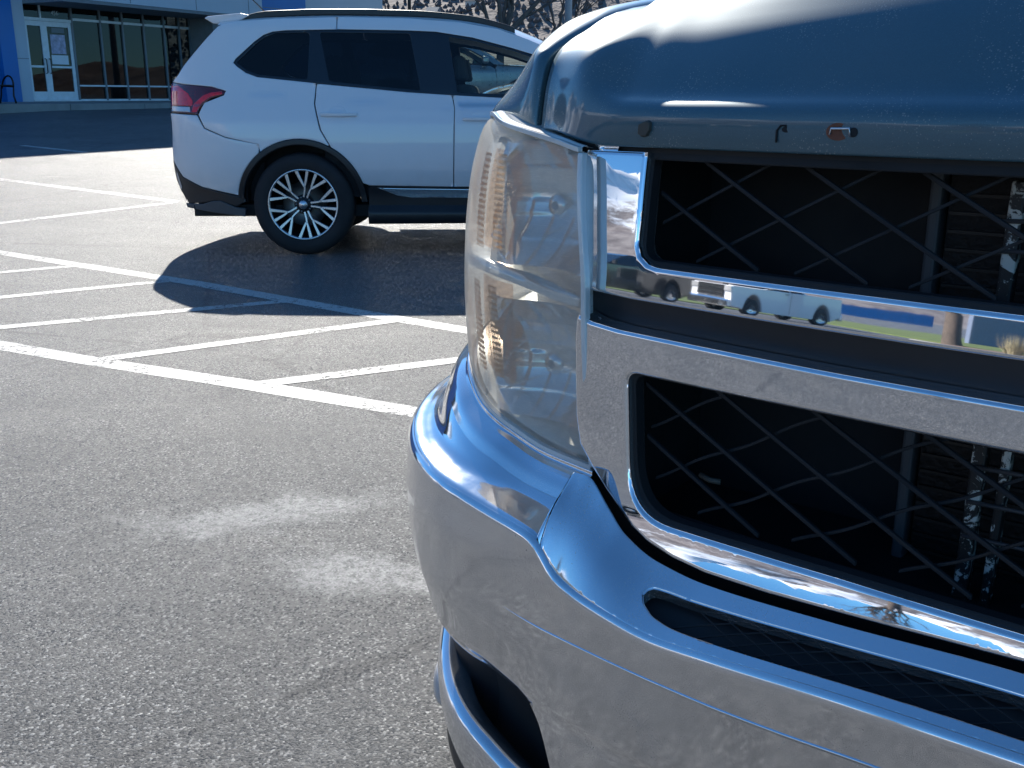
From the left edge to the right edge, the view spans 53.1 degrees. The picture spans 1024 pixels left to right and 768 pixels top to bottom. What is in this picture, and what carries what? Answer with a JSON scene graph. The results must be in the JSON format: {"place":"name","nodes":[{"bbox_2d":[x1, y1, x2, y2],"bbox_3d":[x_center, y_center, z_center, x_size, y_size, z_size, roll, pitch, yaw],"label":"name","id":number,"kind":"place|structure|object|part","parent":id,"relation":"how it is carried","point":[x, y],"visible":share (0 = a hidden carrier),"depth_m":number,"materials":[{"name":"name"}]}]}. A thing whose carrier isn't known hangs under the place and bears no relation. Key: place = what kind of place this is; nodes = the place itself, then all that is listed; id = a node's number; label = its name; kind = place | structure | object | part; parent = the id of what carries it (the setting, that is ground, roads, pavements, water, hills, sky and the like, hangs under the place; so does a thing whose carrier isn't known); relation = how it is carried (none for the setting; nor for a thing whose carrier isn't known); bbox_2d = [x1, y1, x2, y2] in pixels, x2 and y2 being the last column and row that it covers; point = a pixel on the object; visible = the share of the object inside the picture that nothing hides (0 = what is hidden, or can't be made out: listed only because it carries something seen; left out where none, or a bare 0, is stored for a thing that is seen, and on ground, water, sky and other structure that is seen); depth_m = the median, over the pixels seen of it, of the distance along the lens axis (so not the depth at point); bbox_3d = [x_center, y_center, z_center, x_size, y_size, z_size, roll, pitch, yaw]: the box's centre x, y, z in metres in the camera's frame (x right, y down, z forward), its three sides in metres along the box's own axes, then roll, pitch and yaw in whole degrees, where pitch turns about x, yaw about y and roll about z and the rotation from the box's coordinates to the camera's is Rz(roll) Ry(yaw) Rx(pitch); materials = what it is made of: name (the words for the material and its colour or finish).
{"place":"outdoors","nodes":[
{"label":"outdoors","id":0,"kind":"place"},
{"bbox_2d":[1,102,63,103],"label":"sidewalk","id":1,"kind":"structure","parent":0,"point":[29,103],"depth_m":24.11,"materials":[{"name":"concrete"}]},
{"bbox_2d":[0,75,16,103],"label":"bench","id":2,"kind":"object","parent":1,"relation":"on","point":[2,85],"visible":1,"depth_m":23.04,"materials":[{"name":"black metal"}]},
{"bbox_2d":[0,0,382,101],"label":"dealership building","id":3,"kind":"structure","parent":1,"relation":"on","point":[91,50],"depth_m":26.78,"materials":[{"name":"metal"}]},
{"bbox_2d":[24,20,51,99],"bbox_3d":[-11.665,-7.952,25.178,0.122,1.865,0.570,8,18,26],"label":"entrance door","id":4,"kind":"structure","parent":3,"relation":"in","point":[35,37],"depth_m":25.22,"materials":[{"name":"metal"}]},
{"bbox_2d":[43,21,78,99],"bbox_3d":[-11.347,-8.121,25.779,0.122,1.865,0.826,8,18,26],"label":"entrance door","id":5,"kind":"structure","parent":3,"relation":"in","point":[63,80],"depth_m":25.86,"materials":[{"name":"metal"}]},
{"bbox_2d":[71,8,97,19],"bbox_3d":[-10.967,-9.475,26.241,0.012,0.238,0.838,8,18,26],"label":"window pane","id":6,"kind":"structure","parent":3,"relation":"in","point":[76,13],"depth_m":26.25,"materials":[{"name":"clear glass"}]},
{"bbox_2d":[73,21,103,84],"bbox_3d":[-10.967,-8.550,26.501,0.012,1.556,0.838,8,18,26],"label":"window pane","id":7,"kind":"structure","parent":3,"relation":"in","point":[86,34],"depth_m":26.50,"materials":[{"name":"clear glass"}]},
{"bbox_2d":[80,87,105,98],"bbox_3d":[-10.967,-7.611,26.764,0.012,0.306,0.838,8,18,26],"label":"window pane","id":8,"kind":"structure","parent":3,"relation":"in","point":[86,92],"depth_m":26.78,"materials":[{"name":"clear glass"}]},
{"bbox_2d":[100,11,119,21],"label":"window pane","id":9,"kind":"structure","parent":3,"relation":"in","point":[105,15],"depth_m":26.95,"materials":[{"name":"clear glass"}]},
{"bbox_2d":[101,23,125,84],"bbox_3d":[-10.594,-8.748,27.203,0.012,1.556,0.678,8,18,26],"label":"window pane","id":10,"kind":"structure","parent":3,"relation":"in","point":[111,33],"depth_m":27.21,"materials":[{"name":"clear glass"}]},
{"bbox_2d":[108,87,127,98],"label":"window pane","id":11,"kind":"structure","parent":3,"relation":"in","point":[113,92],"depth_m":27.48,"materials":[{"name":"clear glass"}]},
{"bbox_2d":[122,13,140,23],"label":"window pane","id":12,"kind":"structure","parent":3,"relation":"in","point":[127,17],"depth_m":27.59,"materials":[{"name":"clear glass"}]},
{"bbox_2d":[123,25,146,85],"bbox_3d":[-10.258,-8.926,27.838,0.012,1.556,0.678,8,18,26],"label":"window pane","id":13,"kind":"structure","parent":3,"relation":"in","point":[133,36],"depth_m":27.85,"materials":[{"name":"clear glass"}]},
{"bbox_2d":[129,87,147,98],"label":"window pane","id":14,"kind":"structure","parent":3,"relation":"in","point":[135,92],"depth_m":28.11,"materials":[{"name":"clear glass"}]},
{"bbox_2d":[143,15,161,24],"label":"window pane","id":15,"kind":"structure","parent":3,"relation":"in","point":[148,19],"depth_m":28.22,"materials":[{"name":"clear glass"}]},
{"bbox_2d":[144,26,166,85],"bbox_3d":[-9.921,-9.104,28.472,0.012,1.556,0.678,8,18,26],"label":"window pane","id":16,"kind":"structure","parent":3,"relation":"in","point":[153,35],"depth_m":28.48,"materials":[{"name":"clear glass"}]},
{"bbox_2d":[150,87,167,98],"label":"window pane","id":17,"kind":"structure","parent":3,"relation":"in","point":[156,92],"depth_m":28.75,"materials":[{"name":"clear glass"}]},
{"bbox_2d":[164,17,176,25],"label":"window pane","id":18,"kind":"structure","parent":3,"relation":"in","point":[168,21],"depth_m":28.79,"materials":[{"name":"black glass"}]},
{"bbox_2d":[165,28,180,85],"bbox_3d":[-9.620,-9.263,29.038,0.012,1.556,0.518,8,18,26],"label":"window pane","id":19,"kind":"structure","parent":3,"relation":"in","point":[171,35],"depth_m":29.02,"materials":[{"name":"black glass"}]},
{"bbox_2d":[179,18,187,26],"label":"window pane","id":20,"kind":"structure","parent":3,"relation":"in","point":[182,21],"depth_m":29.22,"materials":[{"name":"black glass"}]},
{"bbox_2d":[180,29,189,65],"bbox_3d":[-9.393,-9.384,29.467,0.012,1.556,0.358,8,18,26],"label":"window pane","id":21,"kind":"structure","parent":3,"relation":"in","point":[183,32],"depth_m":29.39,"materials":[{"name":"black glass"}]},
{"bbox_2d":[45,101,123,103],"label":"sidewalk","id":22,"kind":"structure","parent":0,"point":[71,102],"depth_m":25.61,"materials":[{"name":"concrete"}]},
{"bbox_2d":[99,101,170,102],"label":"sidewalk","id":23,"kind":"structure","parent":0,"point":[139,101],"depth_m":26.98,"materials":[{"name":"concrete"}]},
{"bbox_2d":[0,108,530,767],"bbox_3d":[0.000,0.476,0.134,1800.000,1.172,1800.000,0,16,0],"label":"parking lot","id":24,"kind":"structure","parent":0,"point":[200,574],"depth_m":2.98,"materials":[{"name":"grey asphalt"}]},
{"bbox_2d":[0,104,69,113],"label":"kerb","id":25,"kind":"structure","parent":24,"relation":"on","point":[12,108],"depth_m":23.66,"materials":[{"name":"concrete"}]},
{"bbox_2d":[0,264,80,272],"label":"stall line","id":26,"kind":"object","parent":24,"relation":"on","point":[66,266],"visible":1,"depth_m":6.65,"materials":[{"name":"paint"}]},
{"bbox_2d":[21,145,84,152],"bbox_3d":[-6.900,-3.537,15.392,1.750,0.054,0.117,11,19,35],"label":"stall line","id":27,"kind":"object","parent":24,"relation":"on","point":[52,148],"visible":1,"depth_m":15.42,"materials":[{"name":"paint"}]},
{"bbox_2d":[0,279,173,298],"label":"stall line","id":28,"kind":"object","parent":24,"relation":"on","point":[56,291],"visible":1,"depth_m":5.93,"materials":[{"name":"paint"}]},
{"bbox_2d":[0,178,177,201],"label":"stall line","id":29,"kind":"object","parent":24,"relation":"on","point":[129,195],"visible":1,"depth_m":10.87,"materials":[{"name":"paint"}]},
{"bbox_2d":[0,202,177,223],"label":"stall line","id":30,"kind":"object","parent":24,"relation":"on","point":[87,212],"visible":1,"depth_m":9.57,"materials":[{"name":"paint"}]},
{"bbox_2d":[70,103,144,109],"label":"kerb","id":31,"kind":"structure","parent":24,"relation":"on","point":[91,106],"depth_m":25.12,"materials":[{"name":"concrete"}]},
{"bbox_2d":[0,299,294,328],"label":"stall line","id":32,"kind":"object","parent":24,"relation":"on","point":[141,314],"visible":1,"depth_m":5.28,"materials":[{"name":"paint"}]},
{"bbox_2d":[144,103,170,108],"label":"kerb","id":33,"kind":"structure","parent":24,"relation":"on","point":[156,105],"depth_m":26.25,"materials":[{"name":"concrete"}]},
{"bbox_2d":[0,341,416,416],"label":"stall line","id":34,"kind":"object","parent":24,"relation":"on","point":[332,398],"visible":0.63,"depth_m":4.04,"materials":[{"name":"paint"}]},
{"bbox_2d":[0,251,466,332],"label":"stall line","id":35,"kind":"object","parent":24,"relation":"on","point":[455,328],"visible":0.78,"depth_m":5.79,"materials":[{"name":"paint"}]},
{"bbox_2d":[89,318,402,362],"bbox_3d":[-1.170,-0.211,4.735,1.476,0.001,0.092,-10,19,-33],"label":"stall line","id":36,"kind":"object","parent":24,"relation":"on","point":[214,344],"visible":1,"depth_m":4.67,"materials":[{"name":"paint"}]},
{"bbox_2d":[255,357,457,386],"bbox_3d":[-0.343,-0.089,4.298,1.455,0.001,0.099,-8,18,-26],"label":"stall line","id":37,"kind":"object","parent":24,"relation":"on","point":[295,379],"visible":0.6,"depth_m":4.15,"materials":[{"name":"paint"}]},
{"bbox_2d":[171,0,542,253],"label":"sport utility vehicle","id":38,"kind":"object","parent":24,"relation":"on","point":[306,131],"visible":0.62,"depth_m":7.02,"materials":[{"name":"white paint"}]},
{"bbox_3d":[-2.265,-2.454,7.724,0.408,0.325,1.295,0,16,0],"label":"rear window","id":39,"kind":"part","parent":38,"relation":"part of","materials":[{"name":"black glass"}]},
{"bbox_3d":[-1.636,-2.249,7.019,0.506,0.315,0.095,0,16,0],"label":"rear quarter window","id":40,"kind":"part","parent":38,"relation":"part of","materials":[{"name":"black glass"}]},
{"bbox_3d":[-0.971,-2.211,7.018,0.694,0.388,0.116,0,16,0],"label":"rear door window","id":41,"kind":"part","parent":38,"relation":"part of","materials":[{"name":"black glass"}]},
{"bbox_3d":[-0.869,-1.713,7.065,0.950,0.688,0.129,0,16,0],"label":"rear door","id":42,"kind":"part","parent":38,"relation":"part of","materials":[{"name":"white paint"}]},
{"bbox_3d":[-0.320,-1.631,7.114,1.960,0.650,0.020,0,16,0],"label":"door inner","id":43,"kind":"part","parent":38,"relation":"part of","materials":[{"name":"black plastic"}]},
{"bbox_3d":[0.139,-1.673,7.064,1.086,0.612,0.106,0,16,0],"label":"front door","id":44,"kind":"part","parent":38,"relation":"part of","materials":[{"name":"white paint"}]},
{"bbox_2d":[408,0,410,9],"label":"light pole","id":45,"kind":"object","parent":24,"relation":"on","point":[409,4],"depth_m":19.73,"materials":[{"name":"metal"}]},
{"bbox_2d":[475,0,556,62],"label":"bare tree","id":46,"kind":"object","parent":24,"relation":"on","point":[504,18],"visible":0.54,"depth_m":25.68,"materials":[{"name":"brown plant"}]},
{"bbox_2d":[527,0,599,30],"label":"bare tree","id":47,"kind":"object","parent":24,"relation":"on","point":[578,8],"visible":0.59,"depth_m":32.16,"materials":[{"name":"brown plant"}]},
{"bbox_2d":[564,0,571,23],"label":"light pole","id":48,"kind":"object","parent":24,"relation":"on","point":[568,10],"depth_m":30.07,"materials":[{"name":"metal"}]},
{"bbox_2d":[406,0,1023,767],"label":"pickup truck","id":49,"kind":"object","parent":24,"relation":"on","point":[716,442],"visible":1,"depth_m":1.17,"materials":[{"name":"blue car paint"},{"name":"chrome"},{"name":"black plastic"}]},
{"bbox_2d":[459,47,525,92],"bbox_3d":[-1.170,-6.533,21.540,4.859,1.811,2.088,-2,16,-8],"label":"sport utility vehicle","id":50,"kind":"object","parent":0,"point":[488,71],"visible":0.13,"depth_m":20.81,"materials":[{"name":"metal"}]},
{"bbox_3d":[-0.846,-6.192,20.795,1.086,0.612,0.106,-2,16,-8],"label":"front door","id":51,"kind":"part","parent":50,"relation":"part of","materials":[{"name":"blue metal"}]},
{"bbox_2d":[483,83,513,93],"bbox_3d":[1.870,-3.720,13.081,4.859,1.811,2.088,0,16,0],"label":"mirror","id":52,"kind":"object","parent":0,"point":[502,89],"depth_m":12.48,"materials":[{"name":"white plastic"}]},
{"bbox_2d":[382,0,636,64],"bbox_3d":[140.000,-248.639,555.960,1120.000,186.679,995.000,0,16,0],"label":"hillside","id":53,"kind":"structure","parent":0,"point":[556,6],"depth_m":197.61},
{"bbox_2d":[425,7,440,11],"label":"house","id":54,"kind":"structure","parent":53,"relation":"on","point":[435,9],"depth_m":223.40,"materials":[{"name":"concrete"}]},
{"bbox_2d":[464,0,480,5],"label":"house","id":55,"kind":"structure","parent":53,"relation":"on","point":[469,2],"depth_m":230.09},
{"bbox_2d":[382,0,637,40],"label":"hillside scrub","id":56,"kind":"object","parent":53,"relation":"on","point":[467,8],"visible":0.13,"depth_m":199.16,"materials":[{"name":"green plant"}]}
]}

